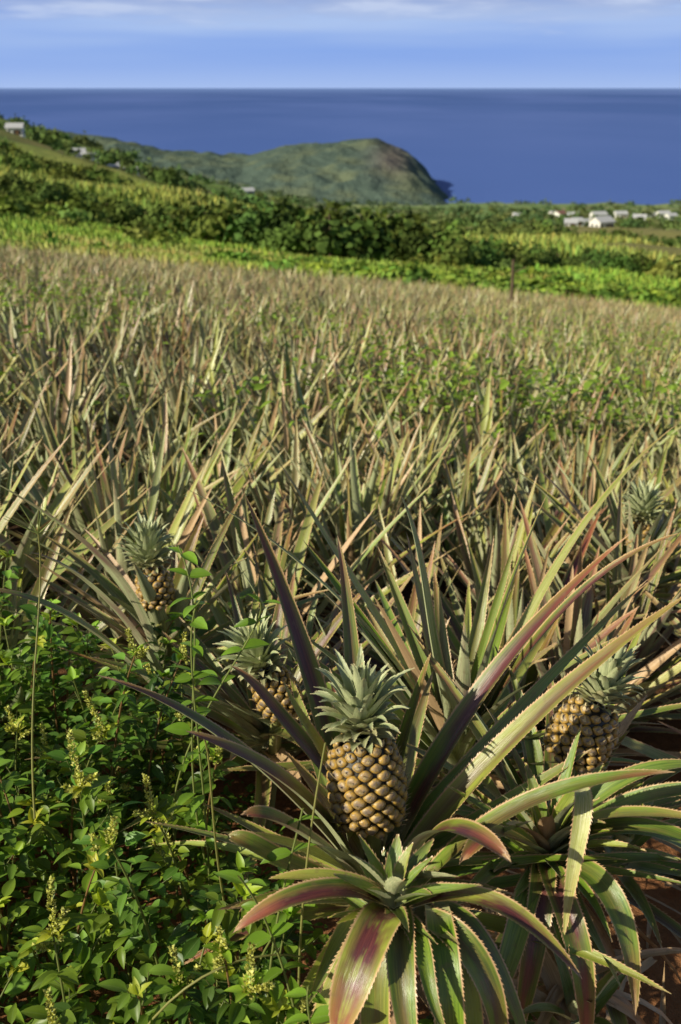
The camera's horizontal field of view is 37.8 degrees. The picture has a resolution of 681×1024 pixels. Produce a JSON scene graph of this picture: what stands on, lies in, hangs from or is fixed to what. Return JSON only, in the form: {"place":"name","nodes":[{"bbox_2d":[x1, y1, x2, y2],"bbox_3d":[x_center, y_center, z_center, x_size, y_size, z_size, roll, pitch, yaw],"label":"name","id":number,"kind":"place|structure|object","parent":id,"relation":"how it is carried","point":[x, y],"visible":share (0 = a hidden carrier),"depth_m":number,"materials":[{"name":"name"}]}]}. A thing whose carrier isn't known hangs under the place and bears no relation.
{"place":"outdoors","nodes":[
{"label":"outdoors","id":0,"kind":"place"},
{"bbox_2d":[32,127,448,205],"bbox_3d":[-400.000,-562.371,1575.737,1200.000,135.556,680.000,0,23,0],"label":"coastal hill","id":1,"kind":"structure","parent":0,"point":[362,171],"depth_m":1472.86,"materials":[{"name":"green plant"}]},
{"bbox_2d":[0,239,680,789],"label":"pineapple field","id":2,"kind":"structure","parent":0,"point":[354,501],"depth_m":4.82,"materials":[{"name":"green plant"}]},
{"bbox_2d":[0,242,680,484],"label":"field weeds","id":3,"kind":"object","parent":2,"relation":"on","point":[504,383],"visible":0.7,"depth_m":6.37,"materials":[{"name":"green plant"}]},
{"bbox_2d":[0,88,680,204],"bbox_3d":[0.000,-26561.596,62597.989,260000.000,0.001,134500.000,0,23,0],"label":"sea","id":4,"kind":"structure","parent":0,"point":[559,145],"depth_m":4141.06,"materials":[{"name":"liquid"}]},
{"bbox_2d":[0,119,680,1023],"bbox_3d":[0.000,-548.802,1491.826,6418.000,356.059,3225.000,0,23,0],"label":"ground","id":5,"kind":"structure","parent":0,"point":[660,891],"depth_m":2.34,"materials":[{"name":"green plant"}]},
{"bbox_2d":[6,126,24,136],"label":"walls","id":6,"kind":"structure","parent":5,"relation":"on","point":[11,130],"depth_m":295.31,"materials":[{"name":"white paint"}]},
{"bbox_2d":[4,123,25,127],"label":"roof","id":7,"kind":"structure","parent":6,"relation":"on","point":[14,125],"depth_m":295.43,"materials":[{"name":"grey metal"}]},
{"bbox_2d":[0,760,332,1023],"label":"groundcover plants","id":8,"kind":"object","parent":5,"relation":"on","point":[123,976],"visible":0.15,"depth_m":1.92,"materials":[{"name":"green plant"}]},
{"bbox_2d":[4,503,329,1023],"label":"climbing vine","id":9,"kind":"object","parent":5,"relation":"on","point":[296,992],"visible":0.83,"depth_m":1.59,"materials":[{"name":"green plant"}]},
{"bbox_2d":[0,485,343,775],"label":"pineapple plant","id":10,"kind":"object","parent":5,"relation":"on","point":[155,591],"visible":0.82,"depth_m":2.31,"materials":[{"name":"green plant"}]},
{"bbox_2d":[24,570,402,912],"bbox_3d":[-0.251,0.405,2.169,0.925,0.637,0.888,20,30,39],"label":"pineapple plant","id":11,"kind":"object","parent":5,"relation":"on","point":[266,667],"visible":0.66,"depth_m":2.06,"materials":[{"name":"green plant"}]},
{"bbox_2d":[0,549,532,1023],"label":"amaranth weeds","id":12,"kind":"object","parent":5,"relation":"on","point":[74,791],"visible":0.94,"depth_m":1.66,"materials":[{"name":"green plant"}]},
{"bbox_2d":[0,137,680,272],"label":"hedge trees","id":13,"kind":"object","parent":5,"relation":"on","point":[280,227],"visible":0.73,"depth_m":84.66,"materials":[{"name":"green plant"}]},
{"bbox_2d":[0,177,680,308],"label":"slope shrubs","id":14,"kind":"object","parent":5,"relation":"on","point":[407,272],"visible":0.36,"depth_m":63.68,"materials":[{"name":"green plant"}]},
{"bbox_2d":[0,209,680,309],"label":"tall grass","id":15,"kind":"structure","parent":5,"relation":"on","point":[18,227],"depth_m":70.68,"materials":[{"name":"green plant"}]},
{"bbox_2d":[0,113,680,245],"bbox_3d":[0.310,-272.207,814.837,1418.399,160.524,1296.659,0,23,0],"label":"coastal trees","id":16,"kind":"object","parent":5,"relation":"on","point":[171,176],"visible":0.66,"depth_m":439.48,"materials":[{"name":"green plant"}]},
{"bbox_2d":[24,188,677,270],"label":"hedge trunks","id":17,"kind":"object","parent":5,"relation":"on","point":[325,230],"visible":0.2,"depth_m":80.56,"materials":[{"name":"brown plant"}]},
{"bbox_2d":[97,496,680,1023],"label":"pineapple plant","id":18,"kind":"object","parent":5,"relation":"on","point":[387,824],"visible":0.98,"depth_m":1.40,"materials":[{"name":"green plant"}]},
{"bbox_2d":[174,425,680,852],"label":"pineapple plant","id":19,"kind":"object","parent":5,"relation":"on","point":[477,650],"visible":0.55,"depth_m":1.92,"materials":[{"name":"green plant"}]},
{"bbox_2d":[509,260,525,302],"bbox_3d":[4.754,-5.974,26.807,0.403,1.602,0.095,0,23,0],"label":"wooden post","id":20,"kind":"object","parent":5,"relation":"on","point":[512,279],"visible":0.76,"depth_m":26.65,"materials":[{"name":"brown wood"}]},
{"bbox_2d":[393,611,680,1023],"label":"pineapple plant","id":21,"kind":"object","parent":5,"relation":"on","point":[623,818],"visible":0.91,"depth_m":1.47,"materials":[{"name":"green plant"}]},
{"bbox_2d":[483,869,680,1023],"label":"dry leaf litter","id":22,"kind":"object","parent":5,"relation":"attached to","point":[647,963],"visible":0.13,"depth_m":1.91,"materials":[{"name":"brown plant"}]},
{"bbox_2d":[486,444,680,609],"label":"pineapple plant","id":23,"kind":"object","parent":5,"relation":"on","point":[644,503],"visible":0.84,"depth_m":3.17,"materials":[{"name":"green plant"}]},
{"bbox_2d":[589,218,613,226],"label":"walls","id":24,"kind":"structure","parent":5,"relation":"on","point":[594,221],"depth_m":375.38,"materials":[{"name":"white paint"}]},
{"bbox_2d":[588,216,615,222],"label":"roof","id":25,"kind":"structure","parent":24,"relation":"on","point":[604,219],"depth_m":375.20,"materials":[{"name":"grey metal"}]},
{"bbox_2d":[614,212,627,217],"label":"walls","id":26,"kind":"structure","parent":5,"relation":"on","point":[619,215],"depth_m":662.86,"materials":[{"name":"white paint"}]},
{"bbox_2d":[613,211,627,214],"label":"roof","id":27,"kind":"structure","parent":26,"relation":"on","point":[620,212],"depth_m":663.16,"materials":[{"name":"grey metal"}]},
{"bbox_2d":[664,214,677,219],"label":"walls","id":28,"kind":"structure","parent":5,"relation":"on","point":[665,215],"depth_m":615.80,"materials":[{"name":"white paint"}]},
{"bbox_2d":[664,213,677,215],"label":"roof","id":29,"kind":"structure","parent":28,"relation":"on","point":[672,214],"depth_m":615.69,"materials":[{"name":"grey metal"}]},
{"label":"walls","id":30,"kind":"object","parent":5,"relation":"on","visible":0},
{"bbox_2d":[564,218,577,222],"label":"roof","id":31,"kind":"structure","parent":30,"relation":"on","point":[570,220],"depth_m":387.31,"materials":[{"name":"grey metal"}]},
{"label":"walls","id":32,"kind":"object","parent":5,"relation":"on","visible":0},
{"bbox_2d":[589,211,608,214],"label":"roof","id":33,"kind":"structure","parent":32,"relation":"on","point":[600,212],"depth_m":615.27,"materials":[{"name":"grey metal"}]},
{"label":"walls","id":34,"kind":"object","parent":5,"relation":"on","visible":0},
{"bbox_2d":[551,210,567,213],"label":"roof","id":35,"kind":"structure","parent":34,"relation":"on","point":[562,212],"depth_m":634.73,"materials":[{"name":"brown"}]},
{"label":"walls","id":36,"kind":"object","parent":5,"relation":"on","visible":0},
{"bbox_2d":[633,214,646,217],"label":"roof","id":37,"kind":"structure","parent":36,"relation":"on","point":[639,215],"depth_m":577.46,"materials":[{"name":"grey metal"}]},
{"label":"walls","id":38,"kind":"object","parent":5,"relation":"on","visible":0},
{"bbox_2d":[655,210,670,213],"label":"roof","id":39,"kind":"structure","parent":38,"relation":"on","point":[665,212],"depth_m":692.18,"materials":[{"name":"grey metal"}]},
{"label":"walls","id":40,"kind":"object","parent":5,"relation":"on","visible":0},
{"bbox_2d":[573,217,583,221],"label":"roof","id":41,"kind":"structure","parent":40,"relation":"on","point":[580,219],"depth_m":462.71,"materials":[{"name":"grey metal"}]},
{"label":"walls","id":42,"kind":"object","parent":5,"relation":"on","visible":0},
{"bbox_2d":[75,152,98,157],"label":"roof","id":43,"kind":"structure","parent":42,"relation":"on","point":[80,153],"depth_m":282.36,"materials":[{"name":"grey metal"}]},
{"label":"walls","id":44,"kind":"object","parent":5,"relation":"on","visible":0},
{"bbox_2d":[72,148,85,152],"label":"roof","id":45,"kind":"structure","parent":44,"relation":"on","point":[83,150],"depth_m":287.33,"materials":[{"name":"grey metal"}]},
{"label":"walls","id":46,"kind":"object","parent":5,"relation":"on","visible":0},
{"bbox_2d":[107,161,119,166],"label":"roof","id":47,"kind":"structure","parent":46,"relation":"on","point":[114,165],"depth_m":286.20,"materials":[{"name":"grey metal"}]},
{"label":"walls","id":48,"kind":"object","parent":5,"relation":"on","visible":0},
{"bbox_2d":[241,187,254,190],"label":"roof","id":49,"kind":"structure","parent":48,"relation":"on","point":[249,189],"depth_m":533.76,"materials":[{"name":"grey metal"}]},
{"bbox_2d":[0,147,680,262],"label":"sugarcane field","id":50,"kind":"structure","parent":0,"point":[169,196],"depth_m":125.11,"materials":[{"name":"green plant"}]},
{"bbox_2d":[0,0,680,87],"label":"sky","id":51,"kind":"structure","parent":0,"point":[44,43],"materials":[{"name":"blue"}]}
]}

